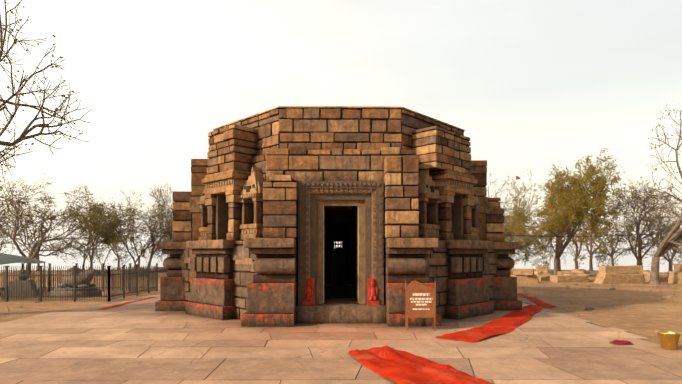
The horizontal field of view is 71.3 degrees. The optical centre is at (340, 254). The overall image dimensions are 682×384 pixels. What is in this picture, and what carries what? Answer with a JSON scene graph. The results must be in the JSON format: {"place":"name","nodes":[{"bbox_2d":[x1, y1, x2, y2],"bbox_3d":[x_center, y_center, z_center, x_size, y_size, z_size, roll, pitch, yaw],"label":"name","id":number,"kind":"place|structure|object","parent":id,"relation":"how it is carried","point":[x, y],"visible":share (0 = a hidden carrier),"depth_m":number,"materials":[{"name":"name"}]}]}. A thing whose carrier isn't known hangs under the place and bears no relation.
{"place":"outdoors","nodes":[
{"label":"outdoors","id":0,"kind":"place"},
{"bbox_2d":[0,253,45,264],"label":"canopy","id":1,"kind":"object","parent":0,"point":[7,258],"visible":1,"depth_m":23.79,"materials":[{"name":"fabric"}]},
{"bbox_2d":[202,184,475,283],"bbox_3d":[-0.076,-0.072,18.081,8.980,3.880,8.980,0,0,-1],"label":"dark interior","id":2,"kind":"object","parent":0,"point":[338,233],"visible":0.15,"depth_m":21.38,"materials":[{"name":"black"}]},
{"bbox_2d":[0,294,681,383],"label":"stone pavement","id":3,"kind":"structure","parent":0,"point":[141,342],"depth_m":9.08,"materials":[{"name":"beige stone"}]},
{"bbox_2d":[98,297,154,309],"bbox_3d":[-8.040,1.804,18.163,0.357,0.036,4.811,0,0,-1],"label":"red cloth","id":4,"kind":"object","parent":3,"relation":"on","point":[109,307],"visible":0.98,"depth_m":17.36,"materials":[{"name":"red fabric"}]},
{"bbox_2d":[155,106,521,326],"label":"stone temple","id":5,"kind":"structure","parent":3,"relation":"on","point":[286,149],"depth_m":13.77,"materials":[{"name":"stone"}]},
{"bbox_2d":[184,167,493,304],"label":"temple carvings","id":6,"kind":"object","parent":5,"relation":"attached to","point":[315,197],"visible":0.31,"depth_m":12.90,"materials":[{"name":"brown stone"}]},
{"bbox_2d":[323,206,358,302],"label":"folding gate","id":7,"kind":"structure","parent":6,"relation":"attached to","point":[323,254],"depth_m":13.04,"materials":[{"name":"metal"}]},
{"bbox_2d":[303,278,378,304],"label":"guardian statues","id":8,"kind":"object","parent":5,"relation":"attached to","point":[309,291],"depth_m":12.73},
{"bbox_2d":[405,280,435,330],"bbox_3d":[1.948,1.228,11.686,0.746,1.200,0.439,0,0,-1],"label":"sign board","id":9,"kind":"object","parent":3,"relation":"on","point":[414,287],"visible":0.98,"depth_m":11.50,"materials":[{"name":"brown paint"}]},
{"bbox_2d":[410,293,431,309],"bbox_3d":[1.938,1.127,11.499,0.539,0.402,0.041,0,0,-1],"label":"sign lettering","id":10,"kind":"object","parent":9,"relation":"attached to","point":[420,294],"visible":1,"depth_m":11.50},
{"bbox_2d":[349,345,493,383],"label":"red carpet","id":11,"kind":"object","parent":3,"relation":"on","point":[398,366],"visible":1,"depth_m":7.39,"materials":[{"name":"red carpet"}]},
{"bbox_2d":[437,305,544,342],"bbox_3d":[4.860,1.789,13.437,1.178,0.065,8.297,0,0,35],"label":"red cloth","id":12,"kind":"object","parent":3,"relation":"on","point":[512,321],"visible":0.94,"depth_m":11.88,"materials":[{"name":"red fabric"}]},
{"bbox_2d":[610,340,632,344],"bbox_3d":[5.747,1.781,9.744,0.403,0.080,0.291,0,0,-8],"label":"red cloth","id":13,"kind":"object","parent":3,"relation":"on","point":[620,342],"visible":1,"depth_m":9.67,"materials":[{"name":"fabric"}]},
{"bbox_2d":[656,330,681,349],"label":"brass bucket","id":14,"kind":"object","parent":3,"relation":"on","point":[668,340],"visible":0.98,"depth_m":9.12,"materials":[{"name":"gold metal"}]},
{"bbox_2d":[0,268,681,349],"bbox_3d":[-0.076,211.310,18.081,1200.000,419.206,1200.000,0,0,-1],"label":"terrain","id":15,"kind":"structure","parent":0,"point":[639,310],"depth_m":18.46,"materials":[{"name":"soil"}]},
{"bbox_2d":[0,220,13,247],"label":"tree","id":16,"kind":"object","parent":15,"relation":"on","point":[5,236],"visible":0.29,"depth_m":53.17,"materials":[{"name":"brown plant"}]},
{"bbox_2d":[0,186,24,235],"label":"tree","id":17,"kind":"object","parent":15,"relation":"on","point":[6,216],"visible":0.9,"depth_m":32.95,"materials":[{"name":"brown plant"}]},
{"bbox_2d":[0,194,25,242],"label":"tree","id":18,"kind":"object","parent":15,"relation":"on","point":[11,218],"visible":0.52,"depth_m":40.45,"materials":[{"name":"brown plant"}]},
{"bbox_2d":[0,203,36,266],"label":"tree","id":19,"kind":"object","parent":15,"relation":"on","point":[15,237],"visible":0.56,"depth_m":51.33,"materials":[{"name":"brown plant"}]},
{"bbox_2d":[2,269,37,298],"bbox_3d":[-13.713,1.230,20.480,1.200,1.236,0.800,0,0,-13],"label":"stone pedestal","id":20,"kind":"object","parent":15,"relation":"on","point":[19,287],"visible":0.69,"depth_m":20.21,"materials":[{"name":"grey stone"}]},
{"bbox_2d":[0,186,73,269],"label":"tree","id":21,"kind":"object","parent":15,"relation":"on","point":[25,244],"visible":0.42,"depth_m":53.36,"materials":[{"name":"brown plant"}]},
{"bbox_2d":[0,0,91,226],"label":"tree","id":22,"kind":"object","parent":15,"relation":"on","point":[23,136],"visible":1,"depth_m":16.46,"materials":[{"name":"brown plant"}]},
{"bbox_2d":[0,154,117,276],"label":"tree","id":23,"kind":"object","parent":15,"relation":"on","point":[13,203],"visible":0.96,"depth_m":38.31,"materials":[{"name":"brown plant"}]},
{"bbox_2d":[51,267,100,297],"bbox_3d":[-11.669,1.183,21.110,1.806,1.330,1.000,0,0,-1],"label":"nandi statue","id":24,"kind":"object","parent":15,"relation":"on","point":[79,286],"visible":0.67,"depth_m":20.81,"materials":[{"name":"grey stone"}]},
{"bbox_2d":[0,263,157,301],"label":"iron fence","id":25,"kind":"object","parent":15,"relation":"on","point":[144,280],"visible":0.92,"depth_m":19.13,"materials":[{"name":"black metal"}]},
{"bbox_2d":[51,207,129,269],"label":"tree","id":26,"kind":"object","parent":15,"relation":"on","point":[84,255],"visible":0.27,"depth_m":57.08,"materials":[{"name":"brown plant"}]},
{"bbox_2d":[61,184,141,268],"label":"tree","id":27,"kind":"object","parent":15,"relation":"on","point":[121,225],"visible":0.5,"depth_m":42.36,"materials":[{"name":"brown plant"}]},
{"bbox_2d":[81,213,124,269],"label":"tree","id":28,"kind":"object","parent":15,"relation":"on","point":[108,250],"visible":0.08,"depth_m":54.93,"materials":[{"name":"brown plant"}]},
{"bbox_2d":[72,202,149,269],"bbox_3d":[-18.741,-1.128,38.579,5.459,6.504,4.599,0,0,13],"label":"tree","id":29,"kind":"object","parent":15,"relation":"on","point":[103,225],"visible":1,"depth_m":38.65,"materials":[{"name":"green plant"}]},
{"bbox_2d":[90,197,172,267],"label":"tree","id":30,"kind":"object","parent":15,"relation":"on","point":[120,230],"visible":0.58,"depth_m":42.83,"materials":[{"name":"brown plant"}]},
{"bbox_2d":[106,190,172,266],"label":"tree","id":31,"kind":"object","parent":15,"relation":"on","point":[141,203],"visible":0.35,"depth_m":54.71,"materials":[{"name":"brown plant"}]},
{"bbox_2d":[128,192,172,265],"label":"tree","id":32,"kind":"object","parent":15,"relation":"on","point":[150,260],"visible":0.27,"depth_m":46.27,"materials":[{"name":"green plant"}]},
{"bbox_2d":[145,183,173,258],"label":"tree","id":33,"kind":"object","parent":15,"relation":"on","point":[167,215],"visible":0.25,"depth_m":42.44,"materials":[{"name":"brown plant"}]},
{"bbox_2d":[0,267,674,309],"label":"scattered rocks","id":34,"kind":"object","parent":15,"relation":"on","point":[161,269],"visible":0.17,"depth_m":40.48,"materials":[{"name":"brown stone"}]},
{"bbox_2d":[2,270,681,316],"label":"dry grass tufts","id":35,"kind":"object","parent":15,"relation":"on","point":[569,286],"visible":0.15,"depth_m":23.50,"materials":[{"name":"brown plant"}]},
{"bbox_2d":[487,169,545,232],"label":"tree","id":36,"kind":"object","parent":15,"relation":"on","point":[505,203],"visible":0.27,"depth_m":50.31,"materials":[{"name":"green plant"}]},
{"bbox_2d":[506,189,535,240],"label":"tree","id":37,"kind":"object","parent":15,"relation":"on","point":[516,207],"visible":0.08,"depth_m":59.83,"materials":[{"name":"green plant"}]},
{"bbox_2d":[503,210,549,268],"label":"tree","id":38,"kind":"object","parent":15,"relation":"on","point":[523,246],"visible":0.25,"depth_m":45.38,"materials":[{"name":"green plant"}]},
{"bbox_2d":[513,194,552,273],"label":"flagpoles","id":39,"kind":"object","parent":15,"relation":"on","point":[514,241],"visible":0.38,"depth_m":40.28,"materials":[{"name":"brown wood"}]},
{"bbox_2d":[517,294,556,306],"bbox_3d":[7.861,1.802,19.448,0.492,0.038,5.810,0,0,10],"label":"red cloth","id":40,"kind":"object","parent":15,"relation":"on","point":[537,301],"visible":1,"depth_m":18.30,"materials":[{"name":"red fabric"}]},
{"bbox_2d":[525,198,587,270],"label":"tree","id":41,"kind":"object","parent":15,"relation":"on","point":[552,247],"visible":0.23,"depth_m":49.37,"materials":[{"name":"green plant"}]},
{"bbox_2d":[504,148,624,274],"bbox_3d":[17.858,-3.298,37.771,10.871,10.825,7.840,0,0,-42],"label":"tree","id":42,"kind":"object","parent":15,"relation":"on","point":[573,206],"visible":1,"depth_m":36.47,"materials":[{"name":"green plant"}]},
{"bbox_2d":[537,189,622,268],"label":"tree","id":43,"kind":"object","parent":15,"relation":"on","point":[577,254],"visible":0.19,"depth_m":45.00,"materials":[{"name":"green plant"}]},
{"bbox_2d":[511,264,681,283],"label":"stone blocks","id":44,"kind":"structure","parent":15,"relation":"on","point":[634,274],"depth_m":31.03,"materials":[{"name":"stone"}]},
{"bbox_2d":[571,175,635,270],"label":"tree","id":45,"kind":"object","parent":15,"relation":"on","point":[590,252],"visible":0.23,"depth_m":53.97,"materials":[{"name":"green plant"}]},
{"bbox_2d":[567,197,647,266],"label":"tree","id":46,"kind":"object","parent":15,"relation":"on","point":[612,260],"visible":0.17,"depth_m":59.31,"materials":[{"name":"green plant"}]},
{"bbox_2d":[593,184,681,264],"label":"tree","id":47,"kind":"object","parent":15,"relation":"on","point":[644,254],"visible":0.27,"depth_m":48.75,"materials":[{"name":"brown plant"}]},
{"bbox_2d":[594,176,681,265],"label":"tree","id":48,"kind":"object","parent":15,"relation":"on","point":[636,196],"visible":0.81,"depth_m":41.77,"materials":[{"name":"brown plant"}]},
{"bbox_2d":[614,184,681,273],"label":"tree","id":49,"kind":"object","parent":15,"relation":"on","point":[668,259],"visible":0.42,"depth_m":46.89,"materials":[{"name":"brown plant"}]},
{"bbox_2d":[637,104,681,284],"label":"tree","id":50,"kind":"object","parent":15,"relation":"on","point":[668,243],"visible":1,"depth_m":29.03,"materials":[{"name":"brown plant"}]},
{"bbox_2d":[646,195,681,271],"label":"tree","id":51,"kind":"object","parent":15,"relation":"on","point":[673,240],"visible":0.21,"depth_m":55.56,"materials":[{"name":"brown plant"}]},
{"bbox_2d":[0,0,681,271],"label":"sky","id":52,"kind":"structure","parent":0,"point":[534,85],"materials":[{"name":"white"}]},
{"bbox_2d":[504,232,681,236],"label":"overhead cable","id":53,"kind":"object","parent":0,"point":[590,236],"visible":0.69,"depth_m":27.87,"materials":[{"name":"black plastic"}]}
]}

